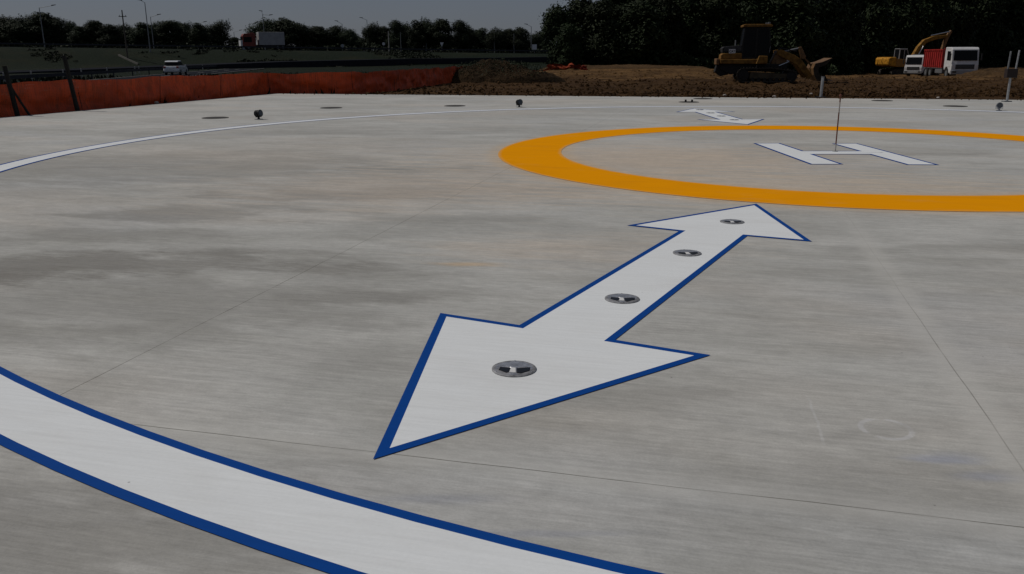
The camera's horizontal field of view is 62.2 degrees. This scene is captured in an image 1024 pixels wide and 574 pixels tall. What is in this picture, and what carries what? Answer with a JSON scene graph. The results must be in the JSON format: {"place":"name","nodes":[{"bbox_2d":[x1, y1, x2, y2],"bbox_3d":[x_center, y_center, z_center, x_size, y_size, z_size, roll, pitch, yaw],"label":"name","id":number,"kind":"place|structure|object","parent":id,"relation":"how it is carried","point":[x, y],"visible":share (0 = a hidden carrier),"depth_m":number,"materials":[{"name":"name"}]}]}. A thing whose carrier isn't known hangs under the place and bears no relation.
{"place":"outdoors","nodes":[
{"label":"outdoors","id":0,"kind":"place"},
{"bbox_2d":[62,56,79,110],"bbox_3d":[-12.816,-5.864,24.675,0.296,1.665,0.133,-4,16,-14],"label":"fence post","id":1,"kind":"object","parent":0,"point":[71,86],"visible":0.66,"depth_m":24.61,"materials":[{"name":"black metal"}]},
{"bbox_2d":[1,68,265,93],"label":"road","id":2,"kind":"structure","parent":0,"point":[195,73],"depth_m":106.85,"materials":[{"name":"grey asphalt"}]},
{"bbox_2d":[163,61,187,74],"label":"car","id":3,"kind":"object","parent":2,"relation":"on","point":[172,66],"visible":0.99,"depth_m":98.11,"materials":[{"name":"silver metal"}]},
{"bbox_2d":[0,57,548,73],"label":"road","id":4,"kind":"structure","parent":0,"point":[332,63],"depth_m":167.21,"materials":[{"name":"grey asphalt"}]},
{"bbox_2d":[0,46,549,53],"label":"road","id":5,"kind":"structure","parent":0,"point":[245,49],"depth_m":184.11,"materials":[{"name":"grey asphalt"}]},
{"bbox_2d":[239,32,284,49],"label":"lorry","id":6,"kind":"object","parent":5,"relation":"on","point":[276,39],"visible":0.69,"depth_m":188.51,"materials":[{"name":"white metal"}]},
{"bbox_2d":[0,0,599,51],"label":"sky","id":7,"kind":"structure","parent":0,"point":[487,14],"materials":[{"name":"grey"}]},
{"bbox_2d":[0,94,1023,573],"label":"concrete pad","id":8,"kind":"object","parent":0,"point":[844,394],"visible":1,"depth_m":5.09,"materials":[{"name":"grey concrete"}]},
{"bbox_2d":[202,117,228,118],"bbox_3d":[-7.607,-4.339,21.736,0.660,0.012,0.660,0,15,0],"label":"round cover","id":9,"kind":"object","parent":8,"relation":"in","point":[214,117],"visible":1,"depth_m":21.74,"materials":[{"name":"metal"}]},
{"bbox_2d":[254,110,262,119],"bbox_3d":[-6.328,-4.306,21.159,0.185,0.241,0.184,7,17,24],"label":"floodlight","id":10,"kind":"object","parent":8,"relation":"on","point":[258,114],"visible":1,"depth_m":21.11,"materials":[{"name":"grey metal"}]},
{"bbox_2d":[0,106,1023,573],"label":"perimeter circle","id":11,"kind":"object","parent":8,"relation":"on","point":[290,518],"visible":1,"depth_m":3.01,"materials":[{"name":"white paint"}]},
{"bbox_2d":[373,204,810,458],"bbox_3d":[1.038,-0.099,6.123,1.672,0.001,6.617,8,17,28],"label":"painted arrow","id":12,"kind":"object","parent":8,"relation":"on","point":[569,346],"visible":1,"depth_m":4.58,"materials":[{"name":"white paint"}]},
{"bbox_2d":[492,360,535,376],"bbox_3d":[0.010,0.408,4.265,0.224,0.011,0.224,0,15,3],"label":"recessed light","id":13,"kind":"object","parent":12,"relation":"on","point":[514,368],"visible":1,"depth_m":4.25,"materials":[{"name":"metal"}]},
{"bbox_2d":[499,367,509,372],"bbox_3d":[-0.037,0.416,4.236,0.056,0.008,0.076,0,15,3],"label":"prism window","id":14,"kind":"structure","parent":13,"relation":"in","point":[505,369],"depth_m":4.23,"materials":[{"name":"black glass"}]},
{"bbox_2d":[517,367,529,372],"bbox_3d":[0.056,0.418,4.228,0.068,0.008,0.080,0,15,3],"label":"prism window","id":15,"kind":"structure","parent":13,"relation":"in","point":[519,370],"depth_m":4.23,"materials":[{"name":"black glass"}]},
{"bbox_2d":[605,293,639,303],"bbox_3d":[0.711,0.072,5.481,0.224,0.011,0.224,1,15,5],"label":"recessed light","id":16,"kind":"object","parent":12,"relation":"on","point":[620,298],"visible":1,"depth_m":5.46,"materials":[{"name":"metal"}]},
{"bbox_2d":[673,249,700,255],"bbox_3d":[1.389,-0.273,6.729,0.224,0.011,0.224,-1,15,-2],"label":"recessed light","id":17,"kind":"object","parent":12,"relation":"on","point":[684,252],"visible":1,"depth_m":6.71,"materials":[{"name":"metal"}]},
{"bbox_2d":[720,219,743,223],"bbox_3d":[2.069,-0.617,7.975,0.224,0.011,0.224,2,15,7],"label":"recessed light","id":18,"kind":"object","parent":12,"relation":"on","point":[730,221],"visible":1,"depth_m":7.94,"materials":[{"name":"metal"}]},
{"bbox_2d":[678,108,762,124],"bbox_3d":[5.280,-4.412,21.800,1.640,0.001,5.930,0,15,0],"label":"painted arrow","id":19,"kind":"object","parent":8,"relation":"on","point":[716,114],"visible":1,"depth_m":21.06,"materials":[{"name":"white paint"}]},
{"bbox_2d":[498,126,1023,211],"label":"yellow circle","id":20,"kind":"object","parent":8,"relation":"on","point":[544,156],"visible":1,"depth_m":10.29,"materials":[{"name":"paint"}]},
{"bbox_2d":[754,143,937,164],"bbox_3d":[5.156,-2.133,13.482,1.808,0.001,3.120,0,15,0],"label":"painted letter","id":21,"kind":"object","parent":8,"relation":"on","point":[809,157],"visible":0.97,"depth_m":13.39,"materials":[{"name":"white paint"}]},
{"bbox_2d":[833,94,841,151],"bbox_3d":[5.212,-2.621,13.563,0.090,0.906,0.088,-6,16,-19],"label":"ranging stake","id":22,"kind":"object","parent":21,"relation":"on","point":[840,95],"visible":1,"depth_m":13.55,"materials":[{"name":"grey metal"}]},
{"bbox_2d":[995,102,1002,110],"bbox_3d":[13.250,-4.908,23.056,0.175,0.229,0.176,7,17,24],"label":"floodlight","id":23,"kind":"object","parent":8,"relation":"on","point":[999,105],"visible":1,"depth_m":23.00,"materials":[{"name":"grey metal"}]},
{"bbox_2d":[1001,50,1019,101],"bbox_3d":[15.952,-6.735,27.087,0.421,1.599,0.236,0,15,0],"label":"signal post","id":24,"kind":"object","parent":8,"relation":"on","point":[1010,74],"visible":1,"depth_m":26.99,"materials":[{"name":"grey metal"}]},
{"bbox_2d":[0,47,1023,94],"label":"grass field","id":25,"kind":"structure","parent":0,"point":[15,58],"depth_m":167.26,"materials":[{"name":"green plant"}]},
{"bbox_2d":[0,14,28,46],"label":"tree","id":26,"kind":"object","parent":25,"relation":"on","point":[3,19],"visible":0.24,"depth_m":225.48,"materials":[{"name":"green plant"}]},
{"bbox_2d":[2,66,30,115],"bbox_3d":[-13.319,-5.226,22.828,0.518,1.413,0.135,-6,16,-21],"label":"fence post","id":27,"kind":"object","parent":25,"relation":"on","point":[12,93],"visible":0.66,"depth_m":22.78,"materials":[{"name":"black metal"}]},
{"bbox_2d":[0,18,37,44],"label":"tree","id":28,"kind":"object","parent":25,"relation":"on","point":[13,30],"visible":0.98,"depth_m":222.90,"materials":[{"name":"green plant"}]},
{"bbox_2d":[18,14,43,42],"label":"tree","id":29,"kind":"object","parent":25,"relation":"on","point":[27,17],"visible":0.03,"depth_m":231.37,"materials":[{"name":"green plant"}]},
{"bbox_2d":[22,10,59,46],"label":"tree","id":30,"kind":"object","parent":25,"relation":"on","point":[34,22],"visible":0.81,"depth_m":226.47,"materials":[{"name":"green plant"}]},
{"bbox_2d":[39,5,53,46],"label":"street lamp","id":31,"kind":"object","parent":25,"relation":"on","point":[41,23],"visible":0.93,"depth_m":181.41,"materials":[{"name":"black metal"}]},
{"bbox_2d":[41,17,67,42],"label":"tree","id":32,"kind":"object","parent":25,"relation":"on","point":[60,26],"visible":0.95,"depth_m":227.62,"materials":[{"name":"green plant"}]},
{"bbox_2d":[62,18,76,43],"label":"tree","id":33,"kind":"object","parent":25,"relation":"on","point":[69,26],"visible":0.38,"depth_m":233.29,"materials":[{"name":"green plant"}]},
{"bbox_2d":[65,26,94,46],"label":"tree","id":34,"kind":"object","parent":25,"relation":"on","point":[77,34],"visible":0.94,"depth_m":221.64,"materials":[{"name":"green plant"}]},
{"bbox_2d":[82,20,106,46],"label":"tree","id":35,"kind":"object","parent":25,"relation":"on","point":[92,28],"visible":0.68,"depth_m":223.81,"materials":[{"name":"green plant"}]},
{"bbox_2d":[0,65,215,84],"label":"guard rail","id":36,"kind":"object","parent":25,"relation":"on","point":[35,76],"visible":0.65,"depth_m":83.78,"materials":[{"name":"grey metal"}]},
{"bbox_2d":[96,24,124,47],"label":"tree","id":37,"kind":"object","parent":25,"relation":"on","point":[112,36],"visible":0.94,"depth_m":218.51,"materials":[{"name":"green plant"}]},
{"bbox_2d":[119,10,127,57],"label":"utility pole","id":38,"kind":"object","parent":25,"relation":"on","point":[122,16],"visible":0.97,"depth_m":164.65,"materials":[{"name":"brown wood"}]},
{"bbox_2d":[116,23,133,43],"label":"tree","id":39,"kind":"object","parent":25,"relation":"on","point":[126,28],"visible":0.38,"depth_m":228.96,"materials":[{"name":"green plant"}]},
{"bbox_2d":[118,54,138,64],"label":"drainage channel","id":40,"kind":"object","parent":25,"relation":"on","point":[119,55],"visible":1,"depth_m":164.41,"materials":[{"name":"concrete"}]},
{"bbox_2d":[124,22,162,47],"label":"tree","id":41,"kind":"object","parent":25,"relation":"on","point":[139,33],"visible":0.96,"depth_m":220.75,"materials":[{"name":"green plant"}]},
{"bbox_2d":[141,0,150,51],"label":"street lamp","id":42,"kind":"object","parent":25,"relation":"on","point":[147,29],"visible":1,"depth_m":170.28,"materials":[{"name":"black metal"}]},
{"bbox_2d":[148,20,163,42],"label":"tree","id":43,"kind":"object","parent":25,"relation":"on","point":[155,25],"visible":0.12,"depth_m":231.09,"materials":[{"name":"green plant"}]},
{"bbox_2d":[155,20,188,46],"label":"tree","id":44,"kind":"object","parent":25,"relation":"on","point":[174,34],"visible":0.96,"depth_m":223.82,"materials":[{"name":"green plant"}]},
{"bbox_2d":[180,20,193,44],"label":"tree","id":45,"kind":"object","parent":25,"relation":"on","point":[185,25],"visible":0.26,"depth_m":230.97,"materials":[{"name":"green plant"}]},
{"bbox_2d":[184,22,213,47],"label":"tree","id":46,"kind":"object","parent":25,"relation":"on","point":[197,33],"visible":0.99,"depth_m":223.87,"materials":[{"name":"green plant"}]},
{"bbox_2d":[205,19,232,47],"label":"tree","id":47,"kind":"object","parent":25,"relation":"on","point":[217,30],"visible":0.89,"depth_m":231.32,"materials":[{"name":"green plant"}]},
{"bbox_2d":[0,66,462,117],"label":"net fence","id":48,"kind":"object","parent":25,"relation":"on","point":[350,82],"visible":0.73,"depth_m":31.03,"materials":[{"name":"orange plastic"}]},
{"bbox_2d":[229,37,239,45],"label":"tree","id":49,"kind":"object","parent":25,"relation":"on","point":[235,41],"visible":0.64,"depth_m":238.99,"materials":[{"name":"green plant"}]},
{"bbox_2d":[243,17,276,42],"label":"tree","id":50,"kind":"object","parent":25,"relation":"on","point":[259,27],"visible":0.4,"depth_m":223.48,"materials":[{"name":"green plant"}]},
{"bbox_2d":[0,70,541,116],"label":"grass","id":51,"kind":"structure","parent":25,"relation":"on","point":[78,77],"depth_m":68.59,"materials":[{"name":"green plant"}]},
{"bbox_2d":[0,40,548,52],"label":"hedge growth","id":52,"kind":"object","parent":25,"relation":"on","point":[370,45],"visible":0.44,"depth_m":222.93,"materials":[{"name":"green plant"}]},
{"bbox_2d":[0,43,548,52],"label":"guard rail","id":53,"kind":"object","parent":25,"relation":"on","point":[180,46],"visible":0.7,"depth_m":185.17,"materials":[{"name":"grey metal"}]},
{"bbox_2d":[20,45,550,66],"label":"shrub cover","id":54,"kind":"object","parent":25,"relation":"on","point":[409,53],"visible":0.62,"depth_m":176.22,"materials":[{"name":"green plant"}]},
{"bbox_2d":[268,17,311,48],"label":"tree","id":55,"kind":"object","parent":25,"relation":"on","point":[288,29],"visible":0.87,"depth_m":219.63,"materials":[{"name":"green plant"}]},
{"bbox_2d":[285,20,312,48],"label":"tree","id":56,"kind":"object","parent":25,"relation":"on","point":[304,42],"visible":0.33,"depth_m":223.89,"materials":[{"name":"green plant"}]},
{"bbox_2d":[302,26,329,46],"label":"tree","id":57,"kind":"object","parent":25,"relation":"on","point":[318,34],"visible":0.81,"depth_m":225.76,"materials":[{"name":"green plant"}]},
{"bbox_2d":[323,25,346,50],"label":"tree","id":58,"kind":"object","parent":25,"relation":"on","point":[334,30],"visible":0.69,"depth_m":228.34,"materials":[{"name":"green plant"}]},
{"bbox_2d":[335,27,358,50],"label":"tree","id":59,"kind":"object","parent":25,"relation":"on","point":[350,38],"visible":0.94,"depth_m":227.54,"materials":[{"name":"green plant"}]},
{"bbox_2d":[360,22,379,50],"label":"tree","id":60,"kind":"object","parent":25,"relation":"on","point":[372,27],"visible":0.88,"depth_m":230.14,"materials":[{"name":"green plant"}]},
{"bbox_2d":[372,26,393,46],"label":"tree","id":61,"kind":"object","parent":25,"relation":"on","point":[383,33],"visible":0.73,"depth_m":229.52,"materials":[{"name":"green plant"}]},
{"bbox_2d":[385,20,406,50],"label":"tree","id":62,"kind":"object","parent":25,"relation":"on","point":[395,28],"visible":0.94,"depth_m":223.35,"materials":[{"name":"green plant"}]},
{"bbox_2d":[401,21,412,46],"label":"tree","id":63,"kind":"object","parent":25,"relation":"on","point":[405,34],"visible":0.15,"depth_m":227.03,"materials":[{"name":"green plant"}]},
{"bbox_2d":[404,19,430,50],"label":"tree","id":64,"kind":"object","parent":25,"relation":"on","point":[416,31],"visible":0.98,"depth_m":217.83,"materials":[{"name":"green plant"}]},
{"bbox_2d":[417,16,436,50],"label":"tree","id":65,"kind":"object","parent":25,"relation":"on","point":[430,40],"visible":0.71,"depth_m":219.16,"materials":[{"name":"green plant"}]},
{"bbox_2d":[426,18,454,50],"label":"tree","id":66,"kind":"object","parent":25,"relation":"on","point":[442,26],"visible":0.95,"depth_m":217.16,"materials":[{"name":"green plant"}]},
{"bbox_2d":[449,20,470,51],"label":"tree","id":67,"kind":"object","parent":25,"relation":"on","point":[461,39],"visible":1,"depth_m":219.10,"materials":[{"name":"green plant"}]},
{"bbox_2d":[462,25,482,50],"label":"tree","id":68,"kind":"object","parent":25,"relation":"on","point":[474,37],"visible":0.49,"depth_m":222.85,"materials":[{"name":"green plant"}]},
{"bbox_2d":[472,27,489,48],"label":"tree","id":69,"kind":"object","parent":25,"relation":"on","point":[484,36],"visible":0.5,"depth_m":231.28,"materials":[{"name":"green plant"}]},
{"bbox_2d":[484,27,507,52],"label":"tree","id":70,"kind":"object","parent":25,"relation":"on","point":[498,36],"visible":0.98,"depth_m":219.24,"materials":[{"name":"green plant"}]},
{"bbox_2d":[503,28,514,51],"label":"tree","id":71,"kind":"object","parent":25,"relation":"on","point":[509,32],"visible":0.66,"depth_m":222.16,"materials":[{"name":"green plant"}]},
{"bbox_2d":[510,26,530,52],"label":"tree","id":72,"kind":"object","parent":25,"relation":"on","point":[519,40],"visible":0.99,"depth_m":218.91,"materials":[{"name":"green plant"}]},
{"bbox_2d":[529,31,541,48],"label":"tree","id":73,"kind":"object","parent":25,"relation":"on","point":[536,39],"visible":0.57,"depth_m":246.13,"materials":[{"name":"green plant"}]},
{"bbox_2d":[538,40,550,48],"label":"tree","id":74,"kind":"object","parent":25,"relation":"on","point":[543,45],"visible":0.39,"depth_m":245.08,"materials":[{"name":"green plant"}]},
{"bbox_2d":[534,63,580,70],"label":"netting roll","id":75,"kind":"object","parent":25,"relation":"on","point":[559,66],"visible":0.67,"depth_m":76.80,"materials":[{"name":"red plastic"}]},
{"bbox_2d":[539,1,576,63],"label":"tree","id":76,"kind":"object","parent":25,"relation":"on","point":[555,18],"visible":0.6,"depth_m":93.01,"materials":[{"name":"green plant"}]},
{"bbox_2d":[551,22,583,65],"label":"tree","id":77,"kind":"object","parent":25,"relation":"on","point":[569,49],"visible":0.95,"depth_m":90.84,"materials":[{"name":"green plant"}]},
{"bbox_2d":[563,0,599,61],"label":"tree","id":78,"kind":"object","parent":25,"relation":"on","point":[576,8],"visible":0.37,"depth_m":94.07,"materials":[{"name":"green plant"}]},
{"bbox_2d":[577,49,1023,74],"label":"undergrowth","id":79,"kind":"object","parent":25,"relation":"on","point":[684,59],"visible":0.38,"depth_m":94.15,"materials":[{"name":"green plant"}]},
{"bbox_2d":[965,0,978,46],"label":"tree","id":80,"kind":"object","parent":25,"relation":"on","point":[973,13],"visible":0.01,"depth_m":179.77,"materials":[{"name":"green plant"}]},
{"bbox_2d":[973,0,1018,58],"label":"tree","id":81,"kind":"object","parent":25,"relation":"on","point":[994,31],"visible":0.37,"depth_m":186.58,"materials":[{"name":"green plant"}]},
{"bbox_2d":[283,67,1023,99],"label":"dirt ground","id":82,"kind":"structure","parent":0,"point":[686,73],"depth_m":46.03,"materials":[{"name":"soil"}]},
{"bbox_2d":[439,59,565,83],"bbox_3d":[-1.060,-13.125,51.874,9.200,1.620,6.400,0,15,0],"label":"dirt mound","id":83,"kind":"object","parent":82,"relation":"on","point":[502,77],"visible":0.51,"depth_m":49.79,"materials":[{"name":"soil"}]},
{"bbox_2d":[442,58,545,77],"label":"weeds","id":84,"kind":"object","parent":83,"relation":"on","point":[479,65],"visible":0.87,"depth_m":50.44,"materials":[{"name":"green plant"}]},
{"bbox_2d":[579,0,624,64],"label":"tree","id":85,"kind":"object","parent":82,"relation":"on","point":[601,42],"visible":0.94,"depth_m":92.48,"materials":[{"name":"green plant"}]},
{"bbox_2d":[597,0,633,6],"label":"tree","id":86,"kind":"object","parent":82,"relation":"on","point":[614,2],"visible":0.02,"depth_m":101.58,"materials":[{"name":"green plant"}]},
{"bbox_2d":[608,2,631,59],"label":"tree","id":87,"kind":"object","parent":82,"relation":"on","point":[618,8],"visible":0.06,"depth_m":94.18,"materials":[{"name":"green plant"}]},
{"bbox_2d":[540,64,708,69],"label":"dirt heap","id":88,"kind":"object","parent":82,"relation":"on","point":[629,66],"visible":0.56,"depth_m":82.55,"materials":[{"name":"soil"}]},
{"bbox_2d":[614,0,671,63],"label":"tree","id":89,"kind":"object","parent":82,"relation":"on","point":[647,31],"visible":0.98,"depth_m":91.75,"materials":[{"name":"green plant"}]},
{"bbox_2d":[643,0,687,64],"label":"tree","id":90,"kind":"object","parent":82,"relation":"on","point":[675,12],"visible":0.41,"depth_m":93.79,"materials":[{"name":"green plant"}]},
{"bbox_2d":[672,0,707,65],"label":"tree","id":91,"kind":"object","parent":82,"relation":"on","point":[695,7],"visible":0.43,"depth_m":97.37,"materials":[{"name":"green plant"}]},
{"bbox_2d":[685,0,746,60],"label":"tree","id":92,"kind":"object","parent":82,"relation":"on","point":[716,13],"visible":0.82,"depth_m":96.31,"materials":[{"name":"green plant"}]},
{"bbox_2d":[711,0,769,53],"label":"tree","id":93,"kind":"object","parent":82,"relation":"on","point":[744,7],"visible":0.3,"depth_m":96.02,"materials":[{"name":"green plant"}]},
{"bbox_2d":[735,0,788,63],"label":"tree","id":94,"kind":"object","parent":82,"relation":"on","point":[756,13],"visible":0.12,"depth_m":95.89,"materials":[{"name":"green plant"}]},
{"bbox_2d":[741,0,790,31],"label":"tree","id":95,"kind":"object","parent":82,"relation":"on","point":[765,17],"visible":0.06,"depth_m":95.95,"materials":[{"name":"green plant"}]},
{"bbox_2d":[714,22,832,82],"bbox_3d":[14.649,-13.144,47.566,6.358,3.249,2.261,2,15,9],"label":"crawler loader","id":96,"kind":"object","parent":82,"relation":"on","point":[745,59],"visible":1,"depth_m":47.05,"materials":[{"name":"metal"}]},
{"bbox_2d":[755,0,830,71],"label":"tree","id":97,"kind":"object","parent":82,"relation":"on","point":[801,28],"visible":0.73,"depth_m":94.77,"materials":[{"name":"green plant"}]},
{"bbox_2d":[804,0,828,61],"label":"tree","id":98,"kind":"object","parent":82,"relation":"on","point":[824,28],"visible":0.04,"depth_m":107.19,"materials":[{"name":"green plant"}]},
{"bbox_2d":[818,76,824,97],"bbox_3d":[11.115,-7.178,30.436,0.320,0.728,0.240,0,15,0],"label":"pipe post","id":99,"kind":"object","parent":82,"relation":"on","point":[821,87],"visible":0.98,"depth_m":30.40,"materials":[{"name":"grey metal"}]},
{"bbox_2d":[855,0,894,73],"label":"tree","id":100,"kind":"object","parent":82,"relation":"on","point":[876,12],"visible":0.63,"depth_m":131.97,"materials":[{"name":"green plant"}]},
{"bbox_2d":[883,0,927,56],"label":"tree","id":101,"kind":"object","parent":82,"relation":"on","point":[903,15],"visible":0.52,"depth_m":147.87,"materials":[{"name":"green plant"}]},
{"bbox_2d":[887,0,925,54],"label":"tree","id":102,"kind":"object","parent":82,"relation":"on","point":[891,2],"visible":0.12,"depth_m":149.24,"materials":[{"name":"green plant"}]},
{"bbox_2d":[875,30,951,74],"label":"excavator","id":103,"kind":"object","parent":82,"relation":"on","point":[896,60],"visible":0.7,"depth_m":114.10,"materials":[{"name":"metal"}]},
{"bbox_2d":[903,54,939,75],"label":"tipper truck","id":104,"kind":"object","parent":82,"relation":"on","point":[913,63],"visible":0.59,"depth_m":100.72,"materials":[{"name":"metal"}]},
{"bbox_2d":[934,0,954,48],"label":"tree","id":105,"kind":"object","parent":82,"relation":"on","point":[951,22],"visible":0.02,"depth_m":162.01,"materials":[{"name":"green plant"}]},
{"bbox_2d":[923,47,982,75],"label":"tipper truck","id":106,"kind":"object","parent":82,"relation":"on","point":[950,61],"visible":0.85,"depth_m":89.33,"materials":[{"name":"metal"}]},
{"bbox_2d":[941,0,981,47],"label":"tree","id":107,"kind":"object","parent":82,"relation":"on","point":[962,10],"visible":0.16,"depth_m":171.28,"materials":[{"name":"green plant"}]},
{"bbox_2d":[958,67,1023,75],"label":"dirt heap","id":108,"kind":"object","parent":82,"relation":"on","point":[991,72],"visible":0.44,"depth_m":80.27,"materials":[{"name":"soil"}]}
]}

